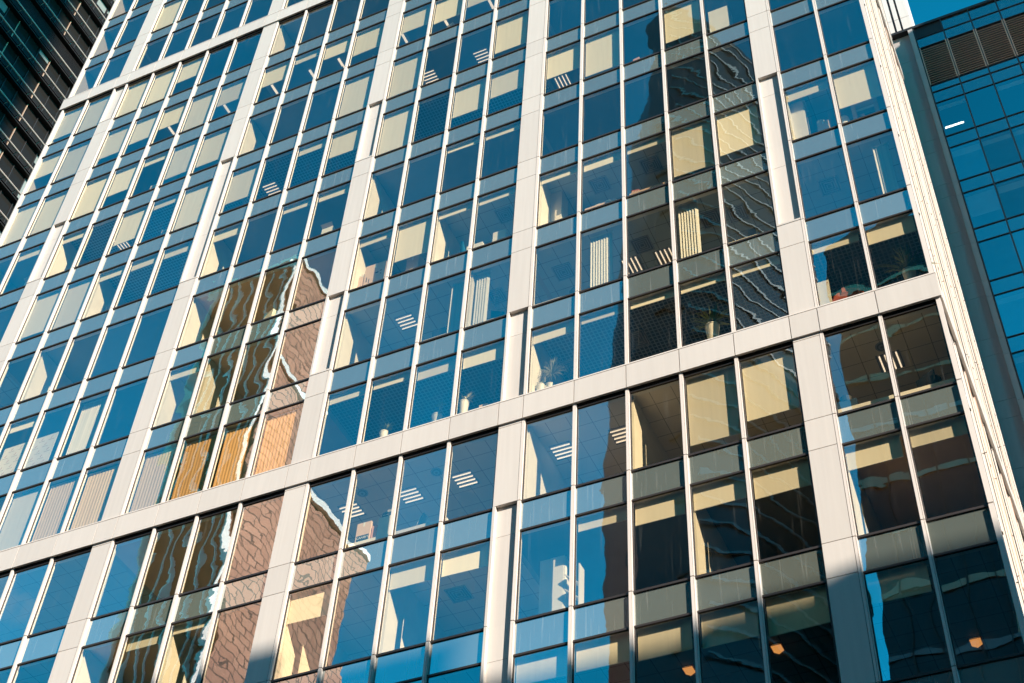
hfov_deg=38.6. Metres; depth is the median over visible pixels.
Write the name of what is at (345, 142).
roller blind
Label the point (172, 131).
strip light
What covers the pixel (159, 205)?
roller blind
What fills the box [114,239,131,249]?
ceiling light
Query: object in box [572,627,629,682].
window
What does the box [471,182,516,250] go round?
window
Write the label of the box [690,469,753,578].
window
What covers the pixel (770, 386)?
roller blind
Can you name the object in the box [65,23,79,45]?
window
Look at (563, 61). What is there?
roller blind
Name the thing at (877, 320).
window
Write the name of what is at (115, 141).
roller blind
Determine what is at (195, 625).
roller blind
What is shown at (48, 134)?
window
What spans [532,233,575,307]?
window
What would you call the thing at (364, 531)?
cardboard box
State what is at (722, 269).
window
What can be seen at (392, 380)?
roller blind
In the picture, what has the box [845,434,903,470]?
roller blind
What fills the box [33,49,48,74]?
window
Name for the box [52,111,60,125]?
window
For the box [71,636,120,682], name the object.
window
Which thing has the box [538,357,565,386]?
potted plant
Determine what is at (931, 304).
window
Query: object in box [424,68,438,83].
ceiling light
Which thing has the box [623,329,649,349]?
air vent
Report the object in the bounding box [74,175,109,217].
roller blind
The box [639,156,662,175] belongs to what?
air vent
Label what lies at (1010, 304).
window
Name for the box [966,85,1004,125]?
window
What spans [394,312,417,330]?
ceiling light
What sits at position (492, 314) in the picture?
monitor
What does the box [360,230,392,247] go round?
roller blind
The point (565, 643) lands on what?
window
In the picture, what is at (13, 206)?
window
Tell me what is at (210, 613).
window
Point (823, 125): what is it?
cardboard box
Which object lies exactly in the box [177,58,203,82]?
roller blind
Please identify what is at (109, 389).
window
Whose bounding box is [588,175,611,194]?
air vent
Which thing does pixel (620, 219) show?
window
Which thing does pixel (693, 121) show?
window
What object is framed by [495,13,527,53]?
roller blind
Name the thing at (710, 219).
air vent
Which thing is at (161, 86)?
roller blind
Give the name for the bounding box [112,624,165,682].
window
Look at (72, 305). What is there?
roller blind
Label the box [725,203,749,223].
air vent
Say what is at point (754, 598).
window
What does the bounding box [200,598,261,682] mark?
window
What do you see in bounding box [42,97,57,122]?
window
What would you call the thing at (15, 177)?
window
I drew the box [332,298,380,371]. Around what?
window
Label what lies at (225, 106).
strip light
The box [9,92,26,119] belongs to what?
window
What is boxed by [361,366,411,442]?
window
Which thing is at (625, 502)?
window
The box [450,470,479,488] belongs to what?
ceiling light
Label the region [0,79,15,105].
window
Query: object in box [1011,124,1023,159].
window
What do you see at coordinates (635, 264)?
ceiling light
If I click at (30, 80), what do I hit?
window
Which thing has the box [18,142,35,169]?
window
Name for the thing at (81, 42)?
window
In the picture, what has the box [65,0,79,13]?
window
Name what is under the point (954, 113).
window
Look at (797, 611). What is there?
roller blind
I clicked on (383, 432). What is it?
potted plant
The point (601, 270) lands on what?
vertical blind
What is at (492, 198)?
roller blind
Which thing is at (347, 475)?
window
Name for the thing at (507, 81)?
roller blind
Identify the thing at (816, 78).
window
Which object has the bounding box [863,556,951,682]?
window
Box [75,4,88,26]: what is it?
window
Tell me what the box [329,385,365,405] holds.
roller blind
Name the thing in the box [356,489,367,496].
round vent
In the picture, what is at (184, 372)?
roller blind
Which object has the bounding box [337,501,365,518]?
ceiling light
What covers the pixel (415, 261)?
cardboard box
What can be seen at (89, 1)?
window
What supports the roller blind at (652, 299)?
attached to the office tower at (244, 560)
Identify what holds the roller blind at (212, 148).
attached to the office tower at (244, 560)
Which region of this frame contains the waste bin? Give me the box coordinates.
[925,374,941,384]
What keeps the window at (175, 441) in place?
in the office tower at (244, 560)
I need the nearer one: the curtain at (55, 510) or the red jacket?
the red jacket
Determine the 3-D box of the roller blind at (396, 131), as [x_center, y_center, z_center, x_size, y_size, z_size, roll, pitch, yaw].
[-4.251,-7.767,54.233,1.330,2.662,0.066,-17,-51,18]
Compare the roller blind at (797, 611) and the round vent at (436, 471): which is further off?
the round vent at (436, 471)
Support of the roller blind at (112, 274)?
attached to the office tower at (244, 560)
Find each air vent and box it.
[444,585,473,603]
[494,205,513,223]
[551,262,575,281]
[559,358,585,376]
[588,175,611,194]
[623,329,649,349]
[629,235,654,254]
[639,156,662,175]
[699,208,720,228]
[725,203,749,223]
[817,175,842,196]
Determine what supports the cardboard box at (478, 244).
on the office tower at (244, 560)
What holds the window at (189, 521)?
in the office tower at (244, 560)
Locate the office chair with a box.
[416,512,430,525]
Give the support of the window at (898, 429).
in the office tower at (244, 560)
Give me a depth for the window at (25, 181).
106.89 m
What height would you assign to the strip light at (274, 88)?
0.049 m
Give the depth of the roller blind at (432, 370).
42.99 m
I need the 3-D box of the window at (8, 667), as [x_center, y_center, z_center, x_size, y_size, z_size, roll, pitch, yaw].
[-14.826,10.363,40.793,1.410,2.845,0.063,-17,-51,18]
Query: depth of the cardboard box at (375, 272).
48.56 m
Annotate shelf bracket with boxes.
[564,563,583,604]
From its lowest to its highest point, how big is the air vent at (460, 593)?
0.029 m
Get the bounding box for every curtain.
[32,478,78,540]
[70,465,118,529]
[130,447,176,511]
[171,434,216,499]
[213,421,258,486]
[255,408,302,473]
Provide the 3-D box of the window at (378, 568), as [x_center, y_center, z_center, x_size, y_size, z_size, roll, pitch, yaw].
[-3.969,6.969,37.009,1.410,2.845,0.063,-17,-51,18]
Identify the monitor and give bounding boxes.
[432,326,447,337]
[487,310,504,318]
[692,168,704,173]
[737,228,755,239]
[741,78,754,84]
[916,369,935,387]
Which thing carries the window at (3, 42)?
in the dark tower at (46, 46)
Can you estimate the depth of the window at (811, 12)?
46.82 m
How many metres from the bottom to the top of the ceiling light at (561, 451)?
0.048 m
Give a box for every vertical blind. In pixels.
[66,395,115,454]
[447,280,464,332]
[473,270,490,324]
[590,230,612,286]
[677,200,701,257]
[872,142,898,193]
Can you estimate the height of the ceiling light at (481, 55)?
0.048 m
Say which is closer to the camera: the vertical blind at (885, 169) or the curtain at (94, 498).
the vertical blind at (885, 169)
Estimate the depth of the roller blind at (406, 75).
57.05 m
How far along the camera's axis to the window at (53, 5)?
117.63 m
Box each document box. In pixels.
[263,304,279,318]
[321,221,334,233]
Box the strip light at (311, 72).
[307,68,313,76]
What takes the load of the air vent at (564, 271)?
attached to the office tower at (244, 560)
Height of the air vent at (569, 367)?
0.029 m
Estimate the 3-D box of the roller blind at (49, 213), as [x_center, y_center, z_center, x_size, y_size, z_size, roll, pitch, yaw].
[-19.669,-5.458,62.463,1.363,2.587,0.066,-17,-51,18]
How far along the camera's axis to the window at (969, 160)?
72.24 m
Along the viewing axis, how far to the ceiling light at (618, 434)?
39.54 m
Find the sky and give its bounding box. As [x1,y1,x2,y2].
[907,0,984,24]
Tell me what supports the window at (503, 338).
in the office tower at (244, 560)
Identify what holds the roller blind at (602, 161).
attached to the office tower at (244, 560)
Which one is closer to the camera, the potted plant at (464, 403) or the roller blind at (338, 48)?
the potted plant at (464, 403)
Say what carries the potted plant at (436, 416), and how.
on the office tower at (244, 560)
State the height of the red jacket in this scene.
0.646 m
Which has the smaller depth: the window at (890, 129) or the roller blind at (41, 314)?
the window at (890, 129)
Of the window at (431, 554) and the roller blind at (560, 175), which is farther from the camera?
the roller blind at (560, 175)
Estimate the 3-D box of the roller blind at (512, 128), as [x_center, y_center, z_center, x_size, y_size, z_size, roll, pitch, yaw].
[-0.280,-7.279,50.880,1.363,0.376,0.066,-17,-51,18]
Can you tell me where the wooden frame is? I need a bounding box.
[851,98,879,118]
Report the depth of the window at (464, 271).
45.25 m
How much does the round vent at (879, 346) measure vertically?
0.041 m
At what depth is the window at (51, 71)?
114.68 m
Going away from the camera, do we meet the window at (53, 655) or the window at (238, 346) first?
the window at (53, 655)
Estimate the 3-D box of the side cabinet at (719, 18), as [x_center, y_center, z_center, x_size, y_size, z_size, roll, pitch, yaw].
[7.194,-10.681,50.195,0.720,2.100,0.515,-17,-51,18]
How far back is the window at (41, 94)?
112.41 m
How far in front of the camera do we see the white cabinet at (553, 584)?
35.70 m
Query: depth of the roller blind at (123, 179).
61.60 m
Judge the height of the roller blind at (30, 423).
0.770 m
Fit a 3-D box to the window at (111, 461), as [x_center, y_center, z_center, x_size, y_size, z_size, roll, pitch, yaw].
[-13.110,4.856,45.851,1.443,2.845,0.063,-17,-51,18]
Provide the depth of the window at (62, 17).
118.41 m
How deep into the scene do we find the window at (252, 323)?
50.10 m
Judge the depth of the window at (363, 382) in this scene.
43.88 m
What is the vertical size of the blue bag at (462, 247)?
0.950 m
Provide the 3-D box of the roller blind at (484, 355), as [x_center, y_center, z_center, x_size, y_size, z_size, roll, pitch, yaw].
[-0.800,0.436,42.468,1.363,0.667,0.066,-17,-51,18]
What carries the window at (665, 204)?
in the office tower at (244, 560)
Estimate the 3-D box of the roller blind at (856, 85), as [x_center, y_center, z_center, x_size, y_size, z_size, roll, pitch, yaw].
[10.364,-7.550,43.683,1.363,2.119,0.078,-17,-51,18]
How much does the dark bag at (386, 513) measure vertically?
0.340 m
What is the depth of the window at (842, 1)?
46.03 m
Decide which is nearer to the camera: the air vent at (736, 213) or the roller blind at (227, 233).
the air vent at (736, 213)
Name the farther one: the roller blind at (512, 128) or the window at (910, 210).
the roller blind at (512, 128)
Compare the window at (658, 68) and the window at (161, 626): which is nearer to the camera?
the window at (161, 626)
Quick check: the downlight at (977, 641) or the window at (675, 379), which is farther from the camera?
the window at (675, 379)
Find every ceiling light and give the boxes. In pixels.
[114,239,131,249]
[261,180,281,195]
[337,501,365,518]
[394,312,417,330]
[400,485,424,504]
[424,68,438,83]
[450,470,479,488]
[472,47,488,63]
[548,441,571,460]
[552,73,572,88]
[608,425,625,444]
[619,255,644,273]
[652,246,671,264]
[875,350,904,372]
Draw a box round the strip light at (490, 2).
[487,0,493,9]
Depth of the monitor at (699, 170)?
44.80 m
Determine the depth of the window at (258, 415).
45.06 m
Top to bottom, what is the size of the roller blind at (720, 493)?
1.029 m
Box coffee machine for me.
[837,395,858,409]
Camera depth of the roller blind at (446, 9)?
59.53 m
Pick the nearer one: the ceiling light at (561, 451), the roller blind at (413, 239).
the ceiling light at (561, 451)
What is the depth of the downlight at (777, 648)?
33.16 m
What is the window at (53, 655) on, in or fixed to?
in the office tower at (244, 560)
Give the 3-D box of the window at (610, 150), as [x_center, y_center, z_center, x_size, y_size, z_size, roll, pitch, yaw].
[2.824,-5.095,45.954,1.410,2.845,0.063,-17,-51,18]
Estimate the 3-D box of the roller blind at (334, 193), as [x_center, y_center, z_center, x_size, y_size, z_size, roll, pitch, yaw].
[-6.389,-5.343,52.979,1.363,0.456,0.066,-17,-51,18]
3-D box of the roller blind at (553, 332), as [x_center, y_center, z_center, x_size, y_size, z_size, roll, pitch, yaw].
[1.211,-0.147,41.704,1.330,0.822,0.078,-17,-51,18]
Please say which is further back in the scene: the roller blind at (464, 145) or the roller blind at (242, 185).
the roller blind at (242, 185)
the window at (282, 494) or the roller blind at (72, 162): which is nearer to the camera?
the window at (282, 494)
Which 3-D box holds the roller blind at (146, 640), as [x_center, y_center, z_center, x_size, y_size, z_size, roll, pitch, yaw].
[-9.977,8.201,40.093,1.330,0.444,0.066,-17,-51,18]
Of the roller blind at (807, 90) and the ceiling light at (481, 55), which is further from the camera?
the ceiling light at (481, 55)
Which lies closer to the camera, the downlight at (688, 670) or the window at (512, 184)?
the downlight at (688, 670)
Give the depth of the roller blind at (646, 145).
46.45 m
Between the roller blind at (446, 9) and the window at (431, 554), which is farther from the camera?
the roller blind at (446, 9)
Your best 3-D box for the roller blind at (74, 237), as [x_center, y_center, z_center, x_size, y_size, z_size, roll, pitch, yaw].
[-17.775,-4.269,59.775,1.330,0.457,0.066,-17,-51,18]
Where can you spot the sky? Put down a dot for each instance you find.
(922, 11)
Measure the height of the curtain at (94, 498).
2.730 m
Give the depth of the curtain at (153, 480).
45.35 m
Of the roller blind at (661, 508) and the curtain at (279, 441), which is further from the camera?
the curtain at (279, 441)
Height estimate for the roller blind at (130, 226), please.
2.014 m
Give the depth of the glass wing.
72.08 m
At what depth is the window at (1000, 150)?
71.77 m
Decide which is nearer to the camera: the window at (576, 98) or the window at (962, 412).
the window at (962, 412)
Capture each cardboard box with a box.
[355,520,374,541]
[357,277,363,286]
[363,260,386,284]
[371,525,377,537]
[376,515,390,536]
[405,255,425,270]
[466,241,483,249]
[492,229,509,241]
[817,120,830,131]
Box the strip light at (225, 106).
[223,104,230,112]
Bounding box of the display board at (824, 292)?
[817,280,831,304]
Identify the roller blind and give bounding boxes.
[0,487,41,550]
[2,203,38,245]
[9,417,37,433]
[18,247,42,261]
[21,290,60,338]
[31,192,67,234]
[34,153,61,179]
[53,107,83,139]
[53,278,92,328]
[56,142,89,180]
[62,230,86,244]
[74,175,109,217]
[99,126,129,159]
[99,266,125,282]
[107,164,138,196]
[113,207,147,246]
[118,80,148,115]
[126,630,164,651]
[129,114,158,144]
[131,255,157,271]
[144,152,168,166]
[146,69,176,104]
[153,195,178,210]
[156,0,182,29]
[159,103,186,129]
[163,242,192,259]
[165,141,197,179]
[170,363,201,380]
[173,617,210,634]
[174,183,211,229]
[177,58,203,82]
[183,92,215,130]
[196,129,229,167]
[213,224,241,242]
[217,79,246,106]
[225,165,259,204]
[262,62,289,87]
[283,198,312,214]
[287,585,331,624]
[295,50,320,64]
[298,139,326,156]
[318,185,349,202]
[324,37,351,59]
[329,126,361,158]
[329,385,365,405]
[339,73,373,116]
[353,24,383,56]
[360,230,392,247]
[373,371,410,390]
[378,107,413,154]
[389,54,422,97]
[389,558,434,590]
[394,216,432,262]
[402,5,430,33]
[417,357,455,380]
[434,0,462,24]
[439,202,472,219]
[441,543,489,577]
[448,137,479,153]
[452,79,485,118]
[463,342,503,369]
[467,0,486,7]
[479,187,515,205]
[486,123,519,140]
[490,65,524,98]
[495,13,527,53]
[516,647,567,682]
[533,320,574,344]
[541,166,577,184]
[547,43,579,79]
[576,633,629,672]
[578,507,626,532]
[581,305,623,324]
[584,151,620,172]
[585,29,619,76]
[627,135,665,154]
[630,289,673,309]
[635,491,684,525]
[637,618,691,661]
[664,0,700,43]
[671,119,713,177]
[680,273,725,294]
[686,366,740,445]
[693,475,746,510]
[700,603,759,648]
[716,103,760,156]
[732,256,779,277]
[741,350,799,421]
[752,458,810,499]
[765,587,830,636]
[785,79,827,102]
[811,232,859,254]
[833,62,881,108]
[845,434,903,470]
[865,215,915,244]
[866,563,931,604]
[909,417,967,447]
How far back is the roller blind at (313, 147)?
56.21 m
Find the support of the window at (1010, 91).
in the glass wing
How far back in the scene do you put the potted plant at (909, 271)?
37.83 m
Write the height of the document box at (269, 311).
0.500 m
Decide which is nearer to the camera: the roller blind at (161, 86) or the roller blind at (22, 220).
the roller blind at (22, 220)
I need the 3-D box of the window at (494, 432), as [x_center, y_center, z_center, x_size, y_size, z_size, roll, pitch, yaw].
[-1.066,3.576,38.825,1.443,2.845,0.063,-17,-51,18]
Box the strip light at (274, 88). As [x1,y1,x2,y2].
[270,84,278,94]
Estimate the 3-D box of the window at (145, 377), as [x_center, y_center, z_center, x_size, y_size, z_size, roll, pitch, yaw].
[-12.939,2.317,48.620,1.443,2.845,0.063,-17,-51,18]
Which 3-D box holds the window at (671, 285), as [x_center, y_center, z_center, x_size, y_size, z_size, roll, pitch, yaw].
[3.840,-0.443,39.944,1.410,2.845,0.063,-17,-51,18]
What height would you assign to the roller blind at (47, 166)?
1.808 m
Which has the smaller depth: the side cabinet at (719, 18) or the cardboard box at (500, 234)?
the cardboard box at (500, 234)
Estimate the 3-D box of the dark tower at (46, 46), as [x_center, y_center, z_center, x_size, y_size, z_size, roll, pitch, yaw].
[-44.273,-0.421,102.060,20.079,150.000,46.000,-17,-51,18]
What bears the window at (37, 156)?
in the dark tower at (46, 46)
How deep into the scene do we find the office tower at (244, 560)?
43.14 m
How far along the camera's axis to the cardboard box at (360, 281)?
48.56 m
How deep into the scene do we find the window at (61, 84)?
115.47 m
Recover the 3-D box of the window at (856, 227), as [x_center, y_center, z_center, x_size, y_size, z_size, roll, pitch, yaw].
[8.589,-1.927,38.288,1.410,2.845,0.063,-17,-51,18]
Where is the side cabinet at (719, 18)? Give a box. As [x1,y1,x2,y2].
[708,6,732,32]
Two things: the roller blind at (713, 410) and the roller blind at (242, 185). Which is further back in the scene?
the roller blind at (242, 185)
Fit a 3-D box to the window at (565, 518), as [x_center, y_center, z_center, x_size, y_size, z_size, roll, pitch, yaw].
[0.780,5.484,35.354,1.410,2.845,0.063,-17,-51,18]
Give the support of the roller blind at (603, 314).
attached to the office tower at (244, 560)
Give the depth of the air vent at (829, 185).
42.88 m
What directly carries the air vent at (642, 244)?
attached to the office tower at (244, 560)
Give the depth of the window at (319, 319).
46.80 m
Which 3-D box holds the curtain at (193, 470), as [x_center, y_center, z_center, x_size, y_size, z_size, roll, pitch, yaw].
[-9.687,3.970,44.722,1.290,2.730,0.050,-17,-51,18]
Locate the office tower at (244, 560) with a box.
[0,0,1023,682]
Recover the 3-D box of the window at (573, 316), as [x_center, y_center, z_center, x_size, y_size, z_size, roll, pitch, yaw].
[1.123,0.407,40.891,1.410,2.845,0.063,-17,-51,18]
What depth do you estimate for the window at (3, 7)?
111.12 m
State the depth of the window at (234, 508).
41.68 m
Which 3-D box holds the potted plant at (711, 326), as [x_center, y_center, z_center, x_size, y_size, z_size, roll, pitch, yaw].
[5.446,-0.566,39.567,1.399,1.658,0.636,-17,-51,18]
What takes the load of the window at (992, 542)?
in the office tower at (244, 560)
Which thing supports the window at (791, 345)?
in the office tower at (244, 560)
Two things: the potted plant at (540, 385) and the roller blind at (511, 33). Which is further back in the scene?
the roller blind at (511, 33)
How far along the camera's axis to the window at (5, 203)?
104.32 m
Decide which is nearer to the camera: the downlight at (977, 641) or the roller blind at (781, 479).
the downlight at (977, 641)
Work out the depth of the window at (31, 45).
113.14 m
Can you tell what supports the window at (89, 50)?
in the dark tower at (46, 46)
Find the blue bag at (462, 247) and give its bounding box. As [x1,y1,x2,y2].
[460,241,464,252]
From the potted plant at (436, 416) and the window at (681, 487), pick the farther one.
the potted plant at (436, 416)
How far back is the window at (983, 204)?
69.44 m
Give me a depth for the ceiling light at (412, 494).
41.61 m
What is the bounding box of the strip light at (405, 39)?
[401,32,408,42]
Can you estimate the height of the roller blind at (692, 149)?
2.716 m
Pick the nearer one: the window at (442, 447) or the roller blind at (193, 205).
the window at (442, 447)
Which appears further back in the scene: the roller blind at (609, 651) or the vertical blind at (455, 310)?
the vertical blind at (455, 310)
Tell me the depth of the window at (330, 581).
37.72 m
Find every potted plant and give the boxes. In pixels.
[380,422,394,436]
[432,400,445,421]
[458,391,474,412]
[535,380,547,389]
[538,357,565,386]
[689,301,739,338]
[877,244,938,279]
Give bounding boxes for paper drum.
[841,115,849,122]
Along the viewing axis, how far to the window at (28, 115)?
110.15 m
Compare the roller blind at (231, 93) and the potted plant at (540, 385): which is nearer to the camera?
the potted plant at (540, 385)
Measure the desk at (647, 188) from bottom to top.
0.220 m
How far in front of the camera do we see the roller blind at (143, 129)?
64.36 m
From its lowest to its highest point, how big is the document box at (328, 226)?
0.500 m
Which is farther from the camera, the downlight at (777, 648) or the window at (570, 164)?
the window at (570, 164)
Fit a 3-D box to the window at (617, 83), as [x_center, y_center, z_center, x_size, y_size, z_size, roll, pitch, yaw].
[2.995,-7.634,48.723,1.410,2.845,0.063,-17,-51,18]
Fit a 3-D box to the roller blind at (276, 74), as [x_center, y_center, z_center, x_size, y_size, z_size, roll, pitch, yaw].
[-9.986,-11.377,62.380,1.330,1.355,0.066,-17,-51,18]
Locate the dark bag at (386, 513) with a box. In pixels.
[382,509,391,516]
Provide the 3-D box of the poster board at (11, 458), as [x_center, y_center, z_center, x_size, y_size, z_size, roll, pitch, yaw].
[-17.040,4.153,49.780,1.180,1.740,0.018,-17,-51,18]
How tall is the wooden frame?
1.130 m
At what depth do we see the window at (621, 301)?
41.30 m
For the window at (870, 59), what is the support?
in the office tower at (244, 560)
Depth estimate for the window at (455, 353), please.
42.96 m
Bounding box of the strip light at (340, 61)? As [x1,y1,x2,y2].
[336,56,344,67]
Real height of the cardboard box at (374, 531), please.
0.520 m
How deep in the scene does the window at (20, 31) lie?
112.37 m
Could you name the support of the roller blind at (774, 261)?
attached to the office tower at (244, 560)
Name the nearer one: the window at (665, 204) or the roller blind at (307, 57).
the window at (665, 204)
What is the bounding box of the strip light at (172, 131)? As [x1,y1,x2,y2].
[168,126,175,134]
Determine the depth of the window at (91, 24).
122.23 m
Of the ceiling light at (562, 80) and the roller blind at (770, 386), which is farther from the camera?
the ceiling light at (562, 80)
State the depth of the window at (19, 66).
110.89 m
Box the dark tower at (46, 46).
[0,0,114,235]
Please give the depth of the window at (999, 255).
66.65 m
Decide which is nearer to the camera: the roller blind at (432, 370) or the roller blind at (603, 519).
the roller blind at (603, 519)
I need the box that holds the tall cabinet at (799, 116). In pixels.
[790,100,810,138]
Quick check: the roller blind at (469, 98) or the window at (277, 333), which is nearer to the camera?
the window at (277, 333)
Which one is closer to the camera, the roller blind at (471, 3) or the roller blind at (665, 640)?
the roller blind at (665, 640)
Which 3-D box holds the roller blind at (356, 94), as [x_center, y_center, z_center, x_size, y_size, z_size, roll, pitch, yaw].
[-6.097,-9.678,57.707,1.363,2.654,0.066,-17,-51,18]
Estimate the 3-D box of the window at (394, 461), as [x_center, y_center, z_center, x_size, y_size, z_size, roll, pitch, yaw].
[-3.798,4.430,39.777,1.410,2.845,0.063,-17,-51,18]
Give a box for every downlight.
[680,664,694,675]
[769,642,786,653]
[967,635,984,647]
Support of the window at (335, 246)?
in the office tower at (244, 560)
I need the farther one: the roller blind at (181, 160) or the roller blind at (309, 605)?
the roller blind at (181, 160)
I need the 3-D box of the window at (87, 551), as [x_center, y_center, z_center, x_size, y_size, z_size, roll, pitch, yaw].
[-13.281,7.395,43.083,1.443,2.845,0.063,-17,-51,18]
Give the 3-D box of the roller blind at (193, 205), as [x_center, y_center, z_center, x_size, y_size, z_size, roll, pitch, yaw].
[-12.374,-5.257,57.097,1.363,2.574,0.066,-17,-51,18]
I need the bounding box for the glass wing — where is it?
[891,0,1023,510]
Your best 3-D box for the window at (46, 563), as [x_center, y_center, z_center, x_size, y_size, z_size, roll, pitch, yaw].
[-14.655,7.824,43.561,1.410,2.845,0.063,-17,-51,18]
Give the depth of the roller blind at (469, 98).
53.55 m
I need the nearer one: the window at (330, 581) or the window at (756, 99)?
the window at (330, 581)
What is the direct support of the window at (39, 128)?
in the dark tower at (46, 46)
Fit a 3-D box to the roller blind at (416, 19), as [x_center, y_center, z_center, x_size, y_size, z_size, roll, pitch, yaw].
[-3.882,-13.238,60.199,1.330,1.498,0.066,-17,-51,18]
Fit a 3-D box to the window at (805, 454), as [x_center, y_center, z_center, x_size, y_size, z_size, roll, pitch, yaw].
[6.229,3.781,33.455,1.443,2.845,0.063,-17,-51,18]
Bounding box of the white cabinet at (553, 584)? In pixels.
[538,555,569,613]
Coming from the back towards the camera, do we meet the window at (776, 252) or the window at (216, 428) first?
the window at (216, 428)
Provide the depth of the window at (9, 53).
110.11 m
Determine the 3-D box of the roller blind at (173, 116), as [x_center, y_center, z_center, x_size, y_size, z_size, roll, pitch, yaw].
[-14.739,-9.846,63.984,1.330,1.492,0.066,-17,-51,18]
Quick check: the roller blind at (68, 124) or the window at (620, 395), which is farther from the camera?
the roller blind at (68, 124)
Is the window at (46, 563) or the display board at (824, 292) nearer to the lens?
the display board at (824, 292)
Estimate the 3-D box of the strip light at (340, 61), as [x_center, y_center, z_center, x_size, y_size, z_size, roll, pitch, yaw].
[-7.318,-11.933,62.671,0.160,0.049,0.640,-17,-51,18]
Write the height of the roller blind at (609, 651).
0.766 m
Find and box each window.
[0,0,7,21]
[0,34,6,51]
[0,44,17,70]
[0,71,5,86]
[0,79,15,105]
[0,116,14,143]
[0,153,13,181]
[0,191,11,220]
[0,481,44,525]
[0,561,49,644]
[0,665,12,670]
[2,9,18,34]
[4,204,14,223]
[6,166,23,194]
[8,129,25,156]
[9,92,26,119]
[11,57,27,82]
[11,653,56,682]
[12,23,28,48]
[17,179,26,197]
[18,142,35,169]
[20,106,36,132]
[20,400,74,470]
[21,71,37,96]
[23,36,38,61]
[26,470,81,542]
[27,549,91,637]
[29,155,38,172]
[30,119,47,145]
[32,84,47,109]
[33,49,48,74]
[41,132,49,149]
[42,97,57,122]
[43,62,58,87]
[45,0,60,20]
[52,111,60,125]
[53,75,68,99]
[55,10,69,33]
[57,388,110,459]
[64,457,121,531]
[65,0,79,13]
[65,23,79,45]
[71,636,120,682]
[74,35,88,58]
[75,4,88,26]
[83,48,90,61]
[84,16,97,38]
[87,0,96,7]
[90,531,151,619]
[93,0,106,20]
[94,375,148,447]
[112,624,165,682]
[124,439,178,513]
[134,519,194,608]
[151,357,202,429]
[155,612,212,682]
[165,426,219,500]
[178,506,237,595]
[189,344,241,416]
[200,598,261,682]
[207,413,260,488]
[224,492,284,583]
[229,331,280,404]
[250,259,297,324]
[250,400,303,475]
[270,318,321,391]
[271,579,332,682]
[289,245,336,311]
[294,473,350,564]
[316,380,366,455]
[323,566,383,669]
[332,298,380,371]
[342,459,398,550]
[348,225,393,291]
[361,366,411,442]
[375,284,422,357]
[376,552,435,656]
[388,211,432,278]
[392,445,446,537]
[407,352,456,428]
[419,270,465,343]
[429,197,473,264]
[430,537,489,643]
[443,430,497,523]
[454,337,504,414]
[463,255,510,329]
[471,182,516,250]
[512,642,567,682]
[515,516,570,622]
[521,408,572,501]
[527,315,574,392]
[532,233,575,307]
[536,161,577,228]
[540,97,578,158]
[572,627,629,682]
[573,501,628,608]
[575,393,626,487]
[578,299,624,377]
[579,218,622,292]
[580,146,621,213]
[582,82,620,143]
[623,66,664,128]
[625,130,667,198]
[626,202,672,277]
[628,284,677,362]
[629,377,683,472]
[631,485,690,593]
[634,612,695,682]
[665,51,708,112]
[669,114,715,182]
[673,186,722,261]
[678,268,731,346]
[683,361,741,456]
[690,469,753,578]
[697,597,765,682]
[707,35,755,97]
[714,98,765,166]
[721,169,776,245]
[729,250,788,330]
[738,344,804,440]
[749,452,821,562]
[762,580,840,682]
[768,0,802,11]
[773,11,823,73]
[783,73,837,142]
[795,144,854,220]
[808,225,871,305]
[817,0,869,56]
[824,319,894,415]
[830,57,886,125]
[842,428,920,538]
[845,128,906,203]
[863,209,912,288]
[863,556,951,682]
[882,302,956,398]
[906,411,988,521]
[933,539,1023,668]
[936,94,973,135]
[950,139,988,179]
[964,184,1004,227]
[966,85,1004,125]
[978,233,1021,279]
[980,129,1020,169]
[994,288,1023,336]
[995,75,1023,115]
[995,175,1023,217]
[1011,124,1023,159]
[1012,229,1023,268]
[1012,351,1023,391]
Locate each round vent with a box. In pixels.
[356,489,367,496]
[430,468,442,475]
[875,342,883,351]
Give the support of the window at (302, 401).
in the office tower at (244, 560)
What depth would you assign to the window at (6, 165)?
105.73 m
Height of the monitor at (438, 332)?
0.520 m
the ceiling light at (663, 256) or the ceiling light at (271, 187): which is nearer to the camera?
the ceiling light at (663, 256)
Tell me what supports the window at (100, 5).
in the dark tower at (46, 46)
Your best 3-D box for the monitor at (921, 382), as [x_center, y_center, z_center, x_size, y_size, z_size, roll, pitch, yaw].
[9.877,0.996,34.846,0.180,0.520,0.540,30,-53,-22]
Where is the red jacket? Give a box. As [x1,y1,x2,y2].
[832,287,863,301]
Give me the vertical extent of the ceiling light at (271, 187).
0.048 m
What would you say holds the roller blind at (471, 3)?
attached to the office tower at (244, 560)
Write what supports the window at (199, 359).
in the office tower at (244, 560)
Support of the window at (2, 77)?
in the dark tower at (46, 46)
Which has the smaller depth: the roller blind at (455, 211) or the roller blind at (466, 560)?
the roller blind at (466, 560)
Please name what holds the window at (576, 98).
in the office tower at (244, 560)

